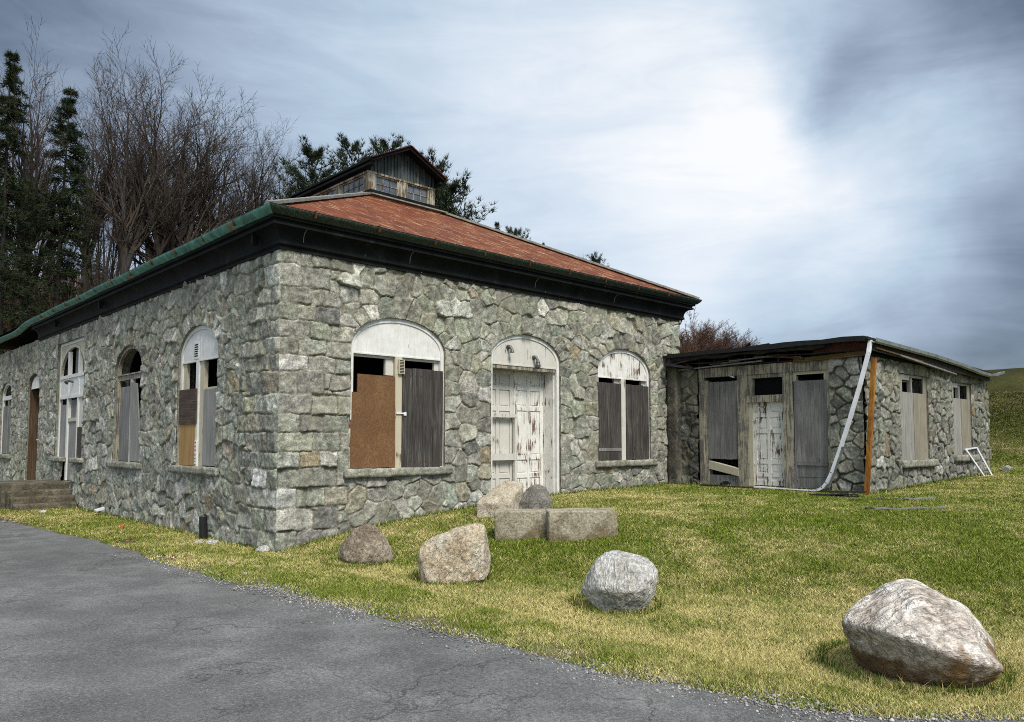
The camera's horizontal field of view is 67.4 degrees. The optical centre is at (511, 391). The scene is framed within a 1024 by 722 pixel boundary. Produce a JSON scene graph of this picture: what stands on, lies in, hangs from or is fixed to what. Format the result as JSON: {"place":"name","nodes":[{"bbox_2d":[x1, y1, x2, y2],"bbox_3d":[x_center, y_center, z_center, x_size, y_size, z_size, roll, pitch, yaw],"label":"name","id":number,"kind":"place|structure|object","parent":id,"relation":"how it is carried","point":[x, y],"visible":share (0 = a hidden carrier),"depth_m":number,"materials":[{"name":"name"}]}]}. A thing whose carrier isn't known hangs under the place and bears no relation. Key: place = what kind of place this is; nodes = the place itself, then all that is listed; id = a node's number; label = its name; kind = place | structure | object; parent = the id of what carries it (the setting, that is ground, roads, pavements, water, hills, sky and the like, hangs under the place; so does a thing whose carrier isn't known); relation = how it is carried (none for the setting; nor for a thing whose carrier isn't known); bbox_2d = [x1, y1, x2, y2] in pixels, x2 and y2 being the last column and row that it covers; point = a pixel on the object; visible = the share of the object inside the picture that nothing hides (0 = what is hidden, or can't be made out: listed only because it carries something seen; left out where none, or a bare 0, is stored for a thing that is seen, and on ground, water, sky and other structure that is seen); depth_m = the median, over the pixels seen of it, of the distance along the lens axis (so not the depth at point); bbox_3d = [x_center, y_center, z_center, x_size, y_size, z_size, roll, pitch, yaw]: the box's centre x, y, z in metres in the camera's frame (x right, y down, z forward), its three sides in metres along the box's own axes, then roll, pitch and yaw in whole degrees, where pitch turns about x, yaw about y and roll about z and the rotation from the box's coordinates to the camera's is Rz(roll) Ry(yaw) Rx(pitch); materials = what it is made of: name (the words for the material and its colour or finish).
{"place":"outdoors","nodes":[
{"label":"outdoors","id":0,"kind":"place"},
{"bbox_2d":[0,519,1023,721],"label":"road","id":1,"kind":"structure","parent":0,"point":[92,630],"depth_m":5.96,"materials":[{"name":"grey asphalt"}]},
{"bbox_2d":[0,297,1023,720],"bbox_3d":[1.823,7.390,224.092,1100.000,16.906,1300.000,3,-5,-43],"label":"ground","id":2,"kind":"structure","parent":0,"point":[1010,379],"depth_m":9.72,"materials":[{"name":"green plant"}]},
{"bbox_2d":[0,168,19,303],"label":"dark spruce","id":3,"kind":"object","parent":2,"relation":"on","point":[15,235],"visible":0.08,"depth_m":46.18,"materials":[{"name":"green plant"}]},
{"bbox_2d":[0,49,64,354],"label":"dark spruce","id":4,"kind":"object","parent":2,"relation":"on","point":[8,276],"visible":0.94,"depth_m":37.73,"materials":[{"name":"green plant"}]},
{"bbox_2d":[0,479,77,509],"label":"concrete steps","id":5,"kind":"structure","parent":2,"relation":"on","point":[30,494],"depth_m":19.66,"materials":[{"name":"grey concrete"}]},
{"bbox_2d":[36,209,56,308],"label":"bare tree","id":6,"kind":"object","parent":2,"relation":"on","point":[52,256],"visible":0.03,"depth_m":50.08,"materials":[{"name":"brown plant"}]},
{"bbox_2d":[9,87,103,323],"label":"dark spruce","id":7,"kind":"object","parent":2,"relation":"on","point":[73,133],"visible":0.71,"depth_m":40.66,"materials":[{"name":"green plant"}]},
{"bbox_2d":[0,14,117,324],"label":"bare tree","id":8,"kind":"object","parent":2,"relation":"on","point":[27,169],"visible":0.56,"depth_m":40.27,"materials":[{"name":"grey plant"}]},
{"bbox_2d":[3,244,142,330],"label":"undergrowth","id":9,"kind":"object","parent":2,"relation":"on","point":[70,296],"visible":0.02,"depth_m":48.81,"materials":[{"name":"brown plant"}]},
{"bbox_2d":[64,226,82,294],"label":"bare tree","id":10,"kind":"object","parent":2,"relation":"on","point":[74,255],"visible":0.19,"depth_m":44.29,"materials":[{"name":"brown plant"}]},
{"bbox_2d":[81,264,90,292],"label":"bare tree","id":11,"kind":"object","parent":2,"relation":"on","point":[84,279],"visible":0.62,"depth_m":40.27,"materials":[{"name":"brown plant"}]},
{"bbox_2d":[86,240,99,290],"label":"bare tree","id":12,"kind":"object","parent":2,"relation":"on","point":[94,275],"visible":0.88,"depth_m":40.38,"materials":[{"name":"brown plant"}]},
{"bbox_2d":[86,254,103,289],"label":"dark spruce","id":13,"kind":"object","parent":2,"relation":"on","point":[91,279],"visible":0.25,"depth_m":47.38,"materials":[{"name":"green plant"}]},
{"bbox_2d":[94,251,102,285],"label":"bare tree","id":14,"kind":"object","parent":2,"relation":"on","point":[99,282],"visible":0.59,"depth_m":43.15,"materials":[{"name":"brown plant"}]},
{"bbox_2d":[94,507,104,511],"bbox_3d":[-9.596,2.730,17.872,0.200,0.090,0.200,3,-5,-43],"label":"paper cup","id":15,"kind":"object","parent":2,"relation":"on","point":[100,509],"visible":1,"depth_m":17.85,"materials":[{"name":"white paper"}]},
{"bbox_2d":[81,160,120,279],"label":"bare tree","id":16,"kind":"object","parent":2,"relation":"on","point":[101,239],"visible":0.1,"depth_m":50.11,"materials":[{"name":"brown plant"}]},
{"bbox_2d":[57,88,145,289],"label":"bare tree","id":17,"kind":"object","parent":2,"relation":"on","point":[94,236],"visible":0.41,"depth_m":47.34,"materials":[{"name":"brown plant"}]},
{"bbox_2d":[96,141,110,280],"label":"bare tree","id":18,"kind":"object","parent":2,"relation":"on","point":[103,229],"visible":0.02,"depth_m":58.55,"materials":[{"name":"brown plant"}]},
{"bbox_2d":[93,185,132,280],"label":"bare tree","id":19,"kind":"object","parent":2,"relation":"on","point":[114,261],"visible":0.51,"depth_m":47.27,"materials":[{"name":"brown plant"}]},
{"bbox_2d":[27,21,217,274],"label":"bare tree","id":20,"kind":"object","parent":2,"relation":"on","point":[140,234],"visible":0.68,"depth_m":46.74,"materials":[{"name":"brown plant"}]},
{"bbox_2d":[103,145,141,282],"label":"bare tree","id":21,"kind":"object","parent":2,"relation":"on","point":[110,245],"visible":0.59,"depth_m":46.92,"materials":[{"name":"brown plant"}]},
{"bbox_2d":[115,141,136,276],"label":"bare tree","id":22,"kind":"object","parent":2,"relation":"on","point":[117,273],"depth_m":59.23,"materials":[{"name":"brown plant"}]},
{"bbox_2d":[123,115,146,253],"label":"bare tree","id":23,"kind":"object","parent":2,"relation":"on","point":[137,151],"visible":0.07,"depth_m":57.37,"materials":[{"name":"brown plant"}]},
{"bbox_2d":[146,235,160,261],"bbox_3d":[-18.251,-3.604,38.904,1.002,8.969,0.885,-1,-4,12],"label":"bare tree","id":24,"kind":"object","parent":2,"relation":"on","point":[155,249],"visible":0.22,"depth_m":39.22,"materials":[{"name":"brown plant"}]},
{"bbox_2d":[152,129,194,216],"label":"bare tree","id":25,"kind":"object","parent":2,"relation":"on","point":[164,159],"visible":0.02,"depth_m":64.77,"materials":[{"name":"brown plant"}]},
{"bbox_2d":[77,36,277,268],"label":"bare tree","id":26,"kind":"object","parent":2,"relation":"on","point":[168,234],"visible":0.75,"depth_m":49.21,"materials":[{"name":"brown plant"}]},
{"bbox_2d":[106,60,286,244],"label":"bare tree","id":27,"kind":"object","parent":2,"relation":"on","point":[212,218],"visible":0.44,"depth_m":51.86,"materials":[{"name":"brown plant"}]},
{"bbox_2d":[199,514,207,538],"bbox_3d":[-5.455,2.431,13.568,0.160,0.555,0.145,3,-5,-43],"label":"iron stub","id":28,"kind":"object","parent":2,"relation":"on","point":[203,526],"visible":0.79,"depth_m":13.51,"materials":[{"name":"black metal"}]},
{"bbox_2d":[206,539,218,543],"bbox_3d":[-5.070,2.541,12.955,0.234,0.103,0.160,0,-4,8],"label":"stone","id":29,"kind":"object","parent":2,"relation":"on","point":[211,541],"visible":0.69,"depth_m":12.92,"materials":[{"name":"grey stone"}]},
{"bbox_2d":[256,545,269,551],"bbox_3d":[-3.886,2.449,11.968,0.203,0.124,0.139,2,-4,-24],"label":"stone","id":30,"kind":"object","parent":2,"relation":"on","point":[264,548],"visible":0.94,"depth_m":11.93,"materials":[{"name":"grey stone"}]},
{"bbox_2d":[210,130,323,221],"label":"bare tree","id":31,"kind":"object","parent":2,"relation":"on","point":[278,188],"visible":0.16,"depth_m":57.48,"materials":[{"name":"brown plant"}]},
{"bbox_2d":[209,103,327,224],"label":"bare tree","id":32,"kind":"object","parent":2,"relation":"on","point":[252,184],"visible":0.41,"depth_m":54.53,"materials":[{"name":"brown plant"}]},
{"bbox_2d":[266,133,346,199],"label":"pine tree","id":33,"kind":"object","parent":2,"relation":"on","point":[301,179],"visible":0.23,"depth_m":46.27,"materials":[{"name":"green plant"}]},
{"bbox_2d":[0,145,701,552],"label":"stone building","id":34,"kind":"structure","parent":2,"relation":"on","point":[376,339],"depth_m":14.94,"materials":[{"name":"grey stone"}]},
{"bbox_2d":[0,383,11,458],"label":"window","id":35,"kind":"structure","parent":34,"relation":"in","point":[6,411],"depth_m":26.96,"materials":[{"name":"white paint"}]},
{"bbox_2d":[27,374,39,479],"bbox_3d":[-14.712,1.120,23.986,0.395,3.370,1.450,3,-5,-43],"label":"doorway","id":36,"kind":"structure","parent":34,"relation":"in","point":[34,394],"depth_m":24.36,"materials":[{"name":"brown wood"}]},
{"bbox_2d":[48,337,84,483],"bbox_3d":[-12.029,0.507,20.913,0.382,3.850,3.161,3,-5,-43],"label":"doorway","id":37,"kind":"structure","parent":34,"relation":"in","point":[70,415],"depth_m":21.08,"materials":[{"name":"white paint"}]},
{"bbox_2d":[106,345,141,469],"bbox_3d":[-8.657,0.337,17.395,0.319,2.792,2.214,3,-5,-43],"label":"window","id":38,"kind":"structure","parent":34,"relation":"in","point":[127,447],"depth_m":17.50,"materials":[{"name":"paint"}]},
{"bbox_2d":[168,325,219,475],"bbox_3d":[-5.881,0.144,14.480,0.320,2.812,2.318,3,-5,-43],"label":"window","id":39,"kind":"structure","parent":34,"relation":"in","point":[197,406],"depth_m":14.51,"materials":[{"name":"white paint"}]},
{"bbox_2d":[343,318,452,478],"bbox_3d":[-2.037,0.095,13.689,2.285,2.814,0.321,3,-5,-43],"label":"window","id":40,"kind":"structure","parent":34,"relation":"in","point":[396,418],"depth_m":13.66,"materials":[{"name":"white paint"}]},
{"bbox_2d":[491,335,558,493],"bbox_3d":[0.228,0.639,15.997,2.150,3.630,0.633,3,-5,-43],"label":"doorway","id":41,"kind":"structure","parent":34,"relation":"in","point":[525,369],"depth_m":16.25,"materials":[{"name":"white paint"}]},
{"bbox_2d":[595,349,657,467],"bbox_3d":[2.628,0.377,18.114,2.275,2.762,0.323,3,-5,-43],"label":"window","id":42,"kind":"structure","parent":34,"relation":"in","point":[623,409],"depth_m":18.07,"materials":[{"name":"white paint"}]},
{"bbox_2d":[319,132,384,175],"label":"pine tree","id":43,"kind":"object","parent":2,"relation":"on","point":[344,142],"visible":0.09,"depth_m":49.53,"materials":[{"name":"green plant"}]},
{"bbox_2d":[338,524,392,564],"bbox_3d":[-2.108,2.230,10.979,0.653,0.682,0.621,3,-5,-43],"label":"boulder","id":44,"kind":"object","parent":2,"relation":"on","point":[364,543],"visible":0.83,"depth_m":10.82,"materials":[{"name":"brown stone"}]},
{"bbox_2d":[356,132,411,161],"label":"pine tree","id":45,"kind":"object","parent":2,"relation":"on","point":[396,143],"visible":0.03,"depth_m":50.42,"materials":[{"name":"green plant"}]},
{"bbox_2d":[419,144,471,220],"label":"pine tree","id":46,"kind":"object","parent":2,"relation":"on","point":[442,165],"visible":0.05,"depth_m":46.41,"materials":[{"name":"green plant"}]},
{"bbox_2d":[417,523,490,584],"bbox_3d":[-0.712,2.013,9.600,0.902,0.769,0.568,0,-4,1],"label":"boulder","id":47,"kind":"object","parent":2,"relation":"on","point":[457,554],"visible":0.96,"depth_m":9.36,"materials":[{"name":"beige stone"}]},
{"bbox_2d":[435,168,501,228],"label":"pine tree","id":48,"kind":"object","parent":2,"relation":"on","point":[450,191],"visible":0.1,"depth_m":44.08,"materials":[{"name":"green plant"}]},
{"bbox_2d":[476,480,523,517],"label":"boulder","id":49,"kind":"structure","parent":2,"relation":"on","point":[507,494],"depth_m":13.54,"materials":[{"name":"beige stone"}]},
{"bbox_2d":[0,484,1017,693],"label":"dry leaves","id":50,"kind":"object","parent":2,"relation":"on","point":[130,538],"visible":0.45,"depth_m":14.76,"materials":[{"name":"brown plant"}]},
{"bbox_2d":[504,225,531,238],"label":"pine tree","id":51,"kind":"object","parent":2,"relation":"on","point":[516,232],"visible":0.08,"depth_m":60.68,"materials":[{"name":"green plant"}]},
{"bbox_2d":[494,508,546,540],"bbox_3d":[0.166,2.115,11.854,0.863,0.597,0.514,0,-4,3],"label":"concrete block","id":52,"kind":"object","parent":2,"relation":"on","point":[512,523],"depth_m":11.62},
{"bbox_2d":[518,484,551,508],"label":"boulder","id":53,"kind":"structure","parent":2,"relation":"on","point":[537,496],"depth_m":13.68,"materials":[{"name":"grey stone"}]},
{"bbox_2d":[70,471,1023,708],"bbox_3d":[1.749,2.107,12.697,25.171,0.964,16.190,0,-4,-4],"label":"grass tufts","id":54,"kind":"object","parent":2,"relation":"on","point":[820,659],"visible":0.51,"depth_m":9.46,"materials":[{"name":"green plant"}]},
{"bbox_2d":[115,552,1023,721],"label":"gravel","id":55,"kind":"structure","parent":2,"relation":"on","point":[850,716],"depth_m":5.73,"materials":[{"name":"grey gravel"}]},
{"bbox_2d":[546,508,617,541],"bbox_3d":[1.049,2.075,11.645,1.064,0.596,0.517,0,-4,-3],"label":"concrete block","id":56,"kind":"object","parent":2,"relation":"on","point":[570,524],"depth_m":11.40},
{"bbox_2d":[585,251,609,266],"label":"pine tree","id":57,"kind":"object","parent":2,"relation":"on","point":[593,259],"visible":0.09,"depth_m":63.43,"materials":[{"name":"green plant"}]},
{"bbox_2d":[581,550,657,611],"bbox_3d":[1.151,2.009,8.014,0.742,0.704,0.730,3,-5,-43],"label":"boulder","id":58,"kind":"object","parent":2,"relation":"on","point":[619,579],"visible":0.93,"depth_m":7.80,"materials":[{"name":"grey stone"}]},
{"bbox_2d":[650,308,711,419],"bbox_3d":[4.439,0.076,20.290,2.321,4.692,1.385,3,-5,-41],"label":"bare bush","id":59,"kind":"object","parent":2,"relation":"on","point":[684,344],"visible":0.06,"depth_m":20.20,"materials":[{"name":"brown plant"}]},
{"bbox_2d":[679,334,706,352],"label":"bare bush","id":60,"kind":"object","parent":2,"relation":"on","point":[694,349],"visible":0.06,"depth_m":49.31,"materials":[{"name":"brown plant"}]},
{"bbox_2d":[679,317,737,350],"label":"bare bush","id":61,"kind":"object","parent":2,"relation":"on","point":[718,341],"visible":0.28,"depth_m":53.67,"materials":[{"name":"brown plant"}]},
{"bbox_2d":[684,322,750,350],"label":"bare bush","id":62,"kind":"object","parent":2,"relation":"on","point":[735,339],"visible":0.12,"depth_m":55.55,"materials":[{"name":"brown plant"}]},
{"bbox_2d":[723,335,762,377],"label":"bare bush","id":63,"kind":"object","parent":2,"relation":"on","point":[747,342],"visible":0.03,"depth_m":58.31,"materials":[{"name":"brown plant"}]},
{"bbox_2d":[699,484,847,493],"bbox_3d":[5.732,2.185,17.083,0.160,0.120,3.501,3,-5,-43],"label":"timber","id":64,"kind":"object","parent":2,"relation":"on","point":[710,485],"visible":0.29,"depth_m":17.56,"materials":[{"name":"grey wood"}]},
{"bbox_2d":[662,336,1004,493],"bbox_3d":[8.876,0.934,20.422,9.661,3.795,5.110,3,-5,-43],"label":"stone annex","id":65,"kind":"object","parent":2,"relation":"on","point":[774,415],"visible":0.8,"depth_m":17.73,"materials":[{"name":"stone"}]},
{"bbox_2d":[754,336,872,490],"bbox_3d":[6.395,0.528,16.484,2.620,3.239,0.222,-3,-5,43],"label":"downspout","id":66,"kind":"object","parent":65,"relation":"attached to","point":[855,399],"visible":0.92,"depth_m":15.83,"materials":[{"name":"white metal"}]},
{"bbox_2d":[826,446,844,487],"bbox_3d":[6.766,1.574,16.053,0.097,0.896,0.436,2,-4,-33],"label":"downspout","id":67,"kind":"object","parent":66,"relation":"attached to","point":[836,466],"visible":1,"depth_m":16.02,"materials":[{"name":"metal"}]},
{"bbox_2d":[899,373,938,467],"bbox_3d":[9.413,0.683,17.956,2.145,2.153,0.341,3,-5,-43],"label":"window","id":68,"kind":"structure","parent":65,"relation":"in","point":[913,405],"depth_m":17.86,"materials":[{"name":"wood"}]},
{"bbox_2d":[952,382,980,461],"bbox_3d":[11.908,0.800,20.320,1.922,2.071,0.342,3,-5,-43],"label":"window","id":69,"kind":"structure","parent":65,"relation":"in","point":[962,425],"depth_m":20.25,"materials":[{"name":"wood"}]},
{"bbox_2d":[809,491,866,496],"bbox_3d":[6.538,2.029,15.413,1.069,0.112,0.714,-1,-4,22],"label":"roofing scrap","id":70,"kind":"object","parent":2,"relation":"on","point":[836,495],"visible":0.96,"depth_m":15.21,"materials":[{"name":"metal"}]},
{"bbox_2d":[864,358,876,494],"bbox_3d":[7.323,0.749,15.678,0.318,2.876,0.106,-2,-4,33],"label":"steel channel","id":71,"kind":"object","parent":2,"relation":"on","point":[870,425],"visible":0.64,"depth_m":15.65,"materials":[{"name":"metal"}]},
{"bbox_2d":[849,498,896,500],"bbox_3d":[6.796,2.027,14.443,0.902,0.053,0.050,0,-4,-2],"label":"plank","id":72,"kind":"object","parent":2,"relation":"on","point":[873,499],"visible":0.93,"depth_m":14.42,"materials":[{"name":"grey wood"}]},
{"bbox_2d":[872,506,947,509],"bbox_3d":[6.760,1.974,13.030,1.302,0.059,0.100,0,-4,-6],"label":"plank","id":73,"kind":"object","parent":2,"relation":"on","point":[906,508],"visible":0.92,"depth_m":13.00,"materials":[{"name":"grey wood"}]},
{"bbox_2d":[902,496,936,499],"bbox_3d":[7.755,2.028,14.596,0.753,0.052,0.140,2,-4,-23],"label":"plank","id":74,"kind":"object","parent":2,"relation":"on","point":[930,497],"visible":0.92,"depth_m":14.55,"materials":[{"name":"grey wood"}]},
{"bbox_2d":[842,579,1002,689],"bbox_3d":[3.043,1.825,5.684,1.011,0.821,1.020,3,-5,-43],"label":"boulder","id":75,"kind":"object","parent":2,"relation":"on","point":[907,630],"visible":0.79,"depth_m":5.44,"materials":[{"name":"grey stone"}]},
{"bbox_2d":[965,447,992,475],"bbox_3d":[12.437,1.868,20.428,1.240,0.803,0.333,3,-5,-43],"label":"metal frame","id":76,"kind":"object","parent":2,"relation":"on","point":[975,463],"visible":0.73,"depth_m":20.25,"materials":[{"name":"white metal"}]},
{"bbox_2d":[1002,465,1011,471],"bbox_3d":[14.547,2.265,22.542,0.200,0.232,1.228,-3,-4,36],"label":"stone","id":77,"kind":"object","parent":2,"relation":"on","point":[1007,468],"visible":0.88,"depth_m":22.08,"materials":[{"name":"grey stone"}]},
{"bbox_2d":[0,0,1023,369],"label":"sky","id":78,"kind":"structure","parent":0,"point":[801,170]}
]}

